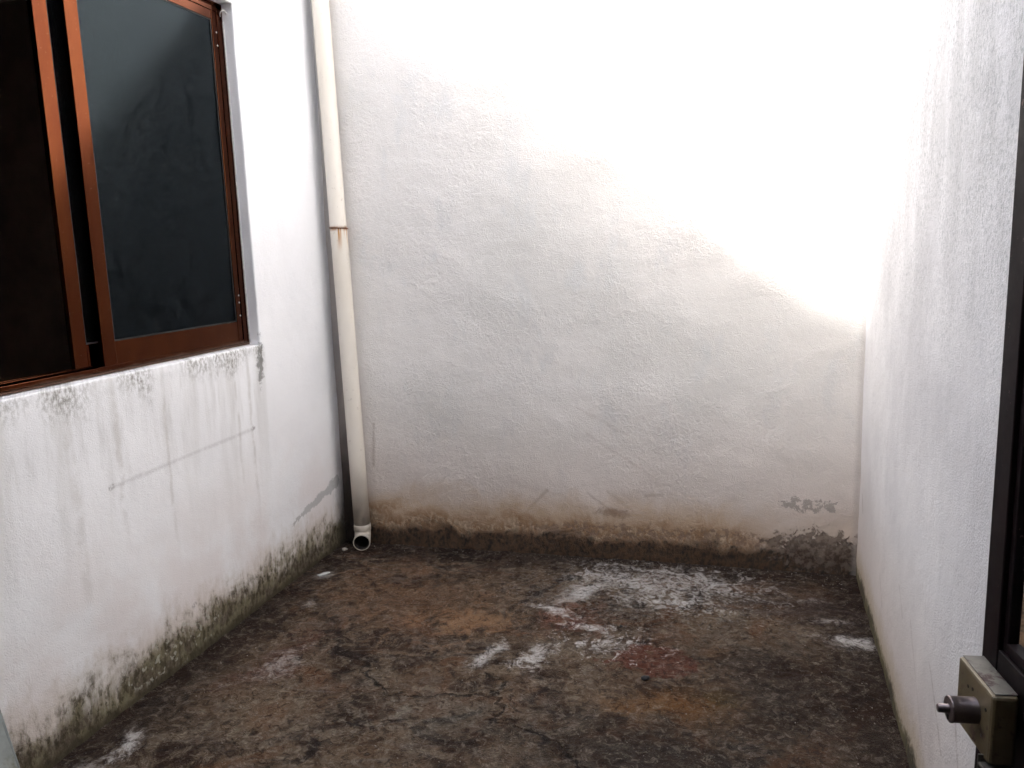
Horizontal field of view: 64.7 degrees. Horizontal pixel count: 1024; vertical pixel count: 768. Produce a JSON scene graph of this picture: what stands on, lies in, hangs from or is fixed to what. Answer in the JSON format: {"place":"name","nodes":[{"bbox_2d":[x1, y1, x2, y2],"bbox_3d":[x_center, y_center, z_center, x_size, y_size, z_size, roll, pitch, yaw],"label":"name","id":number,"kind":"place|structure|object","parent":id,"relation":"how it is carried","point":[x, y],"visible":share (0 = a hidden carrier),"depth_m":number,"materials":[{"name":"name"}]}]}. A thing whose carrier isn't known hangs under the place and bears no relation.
{"place":"outdoors","nodes":[
{"label":"outdoors","id":0,"kind":"place"},
{"bbox_2d":[0,710,19,767],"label":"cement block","id":1,"kind":"object","parent":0,"point":[8,758],"depth_m":1.29,"materials":[{"name":"grey concrete"}]},
{"bbox_2d":[52,541,908,767],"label":"yard floor","id":2,"kind":"structure","parent":0,"point":[519,700],"depth_m":2.88,"materials":[{"name":"concrete"}]},
{"bbox_2d":[196,544,896,767],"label":"floor grit","id":3,"kind":"object","parent":2,"relation":"on","point":[583,594],"visible":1,"depth_m":3.44,"materials":[{"name":"gravel"}]},
{"bbox_2d":[641,675,649,680],"bbox_3d":[0.467,1.028,2.829,0.030,0.018,0.021,1,10,15],"label":"pebble","id":4,"kind":"object","parent":2,"relation":"on","point":[645,677],"visible":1,"depth_m":2.82,"materials":[{"name":"grey stone"}]},
{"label":"floor slab","id":5,"kind":"structure","parent":0,"visible":0},
{"bbox_2d":[0,0,345,767],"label":"house wall","id":6,"kind":"structure","parent":5,"relation":"on","point":[162,522],"depth_m":3.06,"materials":[{"name":"white paint"}]},
{"bbox_2d":[0,0,250,395],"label":"sliding window","id":7,"kind":"structure","parent":6,"relation":"attached to","point":[135,112],"depth_m":2.85,"materials":[{"name":"brown metal"}]},
{"bbox_2d":[310,0,879,575],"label":"boundary wall","id":8,"kind":"structure","parent":5,"relation":"on","point":[608,262],"depth_m":3.71,"materials":[{"name":"white paint"}]},
{"bbox_2d":[311,0,370,550],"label":"downpipe","id":9,"kind":"object","parent":8,"relation":"attached to","point":[338,227],"visible":1,"depth_m":3.96,"materials":[{"name":"beige plastic"}]},
{"bbox_2d":[856,0,1023,767],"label":"boundary wall","id":10,"kind":"structure","parent":5,"relation":"on","point":[948,93],"depth_m":2.08,"materials":[{"name":"white paint"}]},
{"bbox_2d":[936,59,1023,767],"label":"metal door","id":11,"kind":"structure","parent":10,"relation":"attached to","point":[984,707],"depth_m":0.95,"materials":[{"name":"black metal"}]}
]}

